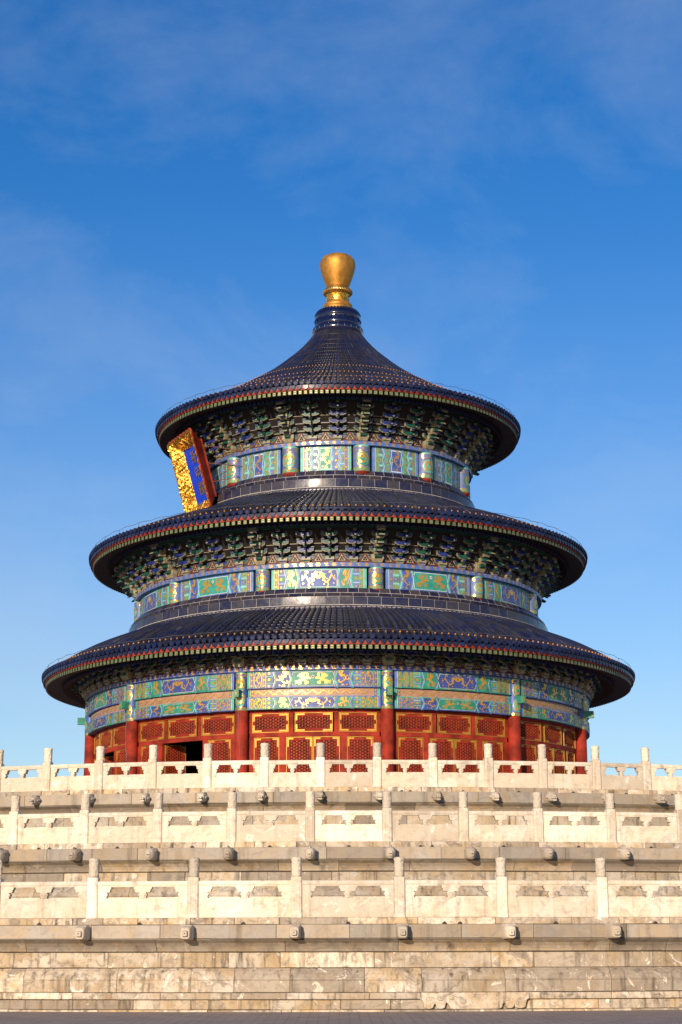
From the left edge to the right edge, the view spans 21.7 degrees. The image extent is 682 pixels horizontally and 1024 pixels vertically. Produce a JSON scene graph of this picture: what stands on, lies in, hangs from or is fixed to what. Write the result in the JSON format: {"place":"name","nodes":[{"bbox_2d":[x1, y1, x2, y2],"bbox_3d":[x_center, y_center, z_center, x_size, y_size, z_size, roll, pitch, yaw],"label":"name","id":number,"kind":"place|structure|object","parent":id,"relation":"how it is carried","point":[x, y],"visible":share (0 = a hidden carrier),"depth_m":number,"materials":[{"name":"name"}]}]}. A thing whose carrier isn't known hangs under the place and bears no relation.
{"place":"outdoors","nodes":[
{"label":"outdoors","id":0,"kind":"place"},
{"bbox_2d":[0,1010,681,1023],"bbox_3d":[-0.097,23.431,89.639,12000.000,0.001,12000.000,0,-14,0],"label":"ground","id":1,"kind":"structure","parent":0,"point":[581,1017],"depth_m":41.79,"materials":[{"name":"grey stone"}]},
{"bbox_2d":[0,917,681,1011],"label":"stone terrace","id":2,"kind":"structure","parent":1,"relation":"on","point":[355,964],"depth_m":46.12,"materials":[{"name":"stone"}]},
{"bbox_2d":[0,857,681,918],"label":"marble balustrade","id":3,"kind":"object","parent":2,"relation":"on","point":[398,899],"visible":1,"depth_m":47.01,"materials":[{"name":"white stone"}]},
{"bbox_2d":[0,841,681,918],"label":"stone terrace","id":4,"kind":"structure","parent":2,"relation":"on","point":[324,860],"depth_m":52.55,"materials":[{"name":"stone"}]},
{"bbox_2d":[0,791,681,844],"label":"marble balustrade","id":5,"kind":"object","parent":4,"relation":"on","point":[310,826],"visible":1,"depth_m":53.28,"materials":[{"name":"white stone"}]},
{"bbox_2d":[0,787,681,827],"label":"stone terrace","id":6,"kind":"structure","parent":4,"relation":"on","point":[334,799],"depth_m":58.08,"materials":[{"name":"stone"}]},
{"bbox_2d":[42,252,634,775],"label":"temple hall","id":7,"kind":"structure","parent":6,"relation":"on","point":[342,568],"depth_m":84.36,"materials":[{"name":"wood"}]},
{"bbox_2d":[94,734,99,754],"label":"transom window","id":8,"kind":"structure","parent":7,"relation":"in","point":[97,739],"depth_m":89.29,"materials":[{"name":"red paint"}]},
{"bbox_2d":[100,730,111,748],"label":"transom window","id":9,"kind":"structure","parent":7,"relation":"in","point":[106,737],"depth_m":87.14,"materials":[{"name":"red paint"}]},
{"bbox_2d":[104,756,113,774],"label":"door","id":10,"kind":"structure","parent":7,"relation":"in","point":[108,759],"depth_m":88.21,"materials":[{"name":"red paint"}]},
{"bbox_2d":[113,726,125,746],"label":"transom window","id":11,"kind":"structure","parent":7,"relation":"in","point":[119,734],"depth_m":85.72,"materials":[{"name":"red paint"}]},
{"bbox_2d":[116,749,124,774],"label":"door","id":12,"kind":"structure","parent":7,"relation":"in","point":[120,754],"depth_m":85.35,"materials":[{"name":"red paint"}]},
{"bbox_2d":[141,745,157,773],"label":"door","id":13,"kind":"structure","parent":7,"relation":"in","point":[144,749],"depth_m":83.68,"materials":[{"name":"red paint"}]},
{"bbox_2d":[140,721,164,741],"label":"transom window","id":14,"kind":"structure","parent":7,"relation":"in","point":[150,731],"depth_m":83.60,"materials":[{"name":"red paint"}]},
{"bbox_2d":[164,744,185,773],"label":"door","id":15,"kind":"structure","parent":7,"relation":"in","point":[173,753],"depth_m":83.27,"materials":[{"name":"red paint"}]},
{"bbox_2d":[168,717,197,738],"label":"transom window","id":16,"kind":"structure","parent":7,"relation":"in","point":[177,728],"depth_m":82.36,"materials":[{"name":"red paint"}]},
{"bbox_2d":[167,428,242,511],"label":"name plaque","id":17,"kind":"object","parent":7,"relation":"attached to","point":[191,469],"visible":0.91,"depth_m":92.67,"materials":[{"name":"gold paint"}]},
{"bbox_2d":[202,715,234,735],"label":"transom window","id":18,"kind":"structure","parent":7,"relation":"in","point":[212,725],"depth_m":81.38,"materials":[{"name":"red paint"}]},
{"bbox_2d":[208,739,230,772],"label":"door","id":19,"kind":"structure","parent":7,"relation":"in","point":[221,749],"depth_m":81.00,"materials":[{"name":"red paint"}]},
{"bbox_2d":[254,737,279,772],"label":"door","id":20,"kind":"structure","parent":7,"relation":"in","point":[274,742],"depth_m":80.27,"materials":[{"name":"red paint"}]},
{"bbox_2d":[252,713,288,732],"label":"transom window","id":21,"kind":"structure","parent":7,"relation":"in","point":[271,722],"depth_m":80.51,"materials":[{"name":"red paint"}]},
{"bbox_2d":[286,737,312,772],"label":"door","id":22,"kind":"structure","parent":7,"relation":"in","point":[301,748],"depth_m":79.98,"materials":[{"name":"red paint"}]},
{"bbox_2d":[295,712,332,731],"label":"transom window","id":23,"kind":"structure","parent":7,"relation":"in","point":[310,721],"depth_m":80.20,"materials":[{"name":"red paint"}]},
{"bbox_2d":[313,736,339,771],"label":"door","id":24,"kind":"structure","parent":7,"relation":"in","point":[332,743],"depth_m":79.88,"materials":[{"name":"red paint"}]},
{"bbox_2d":[339,712,376,731],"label":"transom window","id":25,"kind":"structure","parent":7,"relation":"in","point":[349,721],"depth_m":80.20,"materials":[{"name":"red paint"}]},
{"bbox_2d":[347,736,372,772],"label":"door","id":26,"kind":"structure","parent":7,"relation":"in","point":[358,747],"depth_m":79.90,"materials":[{"name":"red paint"}]},
{"bbox_2d":[398,737,423,772],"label":"door","id":27,"kind":"structure","parent":7,"relation":"in","point":[408,747],"depth_m":80.27,"materials":[{"name":"red paint"}]},
{"bbox_2d":[396,713,431,732],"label":"transom window","id":28,"kind":"structure","parent":7,"relation":"in","point":[405,722],"depth_m":80.63,"materials":[{"name":"red paint"}]},
{"bbox_2d":[430,738,453,771],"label":"door","id":29,"kind":"structure","parent":7,"relation":"in","point":[445,747],"depth_m":80.81,"materials":[{"name":"red paint"}]},
{"bbox_2d":[437,714,470,734],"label":"transom window","id":30,"kind":"structure","parent":7,"relation":"in","point":[450,724],"depth_m":81.30,"materials":[{"name":"red paint"}]},
{"bbox_2d":[454,739,476,772],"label":"door","id":31,"kind":"structure","parent":7,"relation":"in","point":[463,749],"depth_m":81.24,"materials":[{"name":"red paint"}]},
{"bbox_2d":[475,717,504,737],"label":"transom window","id":32,"kind":"structure","parent":7,"relation":"in","point":[485,726],"depth_m":82.26,"materials":[{"name":"red paint"}]},
{"bbox_2d":[482,741,502,772],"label":"door","id":33,"kind":"structure","parent":7,"relation":"in","point":[497,748],"depth_m":82.16,"materials":[{"name":"red paint"}]},
{"bbox_2d":[521,744,535,772],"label":"door","id":34,"kind":"structure","parent":7,"relation":"in","point":[528,752],"depth_m":83.47,"materials":[{"name":"red paint"}]},
{"bbox_2d":[521,721,540,741],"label":"transom window","id":35,"kind":"structure","parent":7,"relation":"in","point":[529,730],"depth_m":83.94,"materials":[{"name":"red paint"}]},
{"bbox_2d":[546,747,553,773],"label":"door","id":36,"kind":"structure","parent":7,"relation":"in","point":[549,751],"depth_m":84.85,"materials":[{"name":"red paint"}]},
{"bbox_2d":[543,724,561,744],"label":"transom window","id":37,"kind":"structure","parent":7,"relation":"in","point":[551,734],"depth_m":85.33,"materials":[{"name":"red paint"}]},
{"bbox_2d":[553,748,564,773],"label":"door","id":38,"kind":"structure","parent":7,"relation":"in","point":[559,755],"depth_m":85.56,"materials":[{"name":"red paint"}]},
{"bbox_2d":[563,728,575,748],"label":"transom window","id":39,"kind":"structure","parent":7,"relation":"in","point":[568,735],"depth_m":87.03,"materials":[{"name":"red paint"}]},
{"bbox_2d":[567,751,574,773],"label":"door","id":40,"kind":"structure","parent":7,"relation":"in","point":[570,756],"depth_m":87.03,"materials":[{"name":"red paint"}]},
{"bbox_2d":[0,742,681,791],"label":"marble balustrade","id":41,"kind":"object","parent":6,"relation":"on","point":[320,774],"visible":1,"depth_m":58.82,"materials":[{"name":"white stone"}]},
{"bbox_2d":[0,0,681,777],"label":"sky","id":42,"kind":"structure","parent":0,"point":[500,180],"materials":[{"name":"blue"}]}
]}

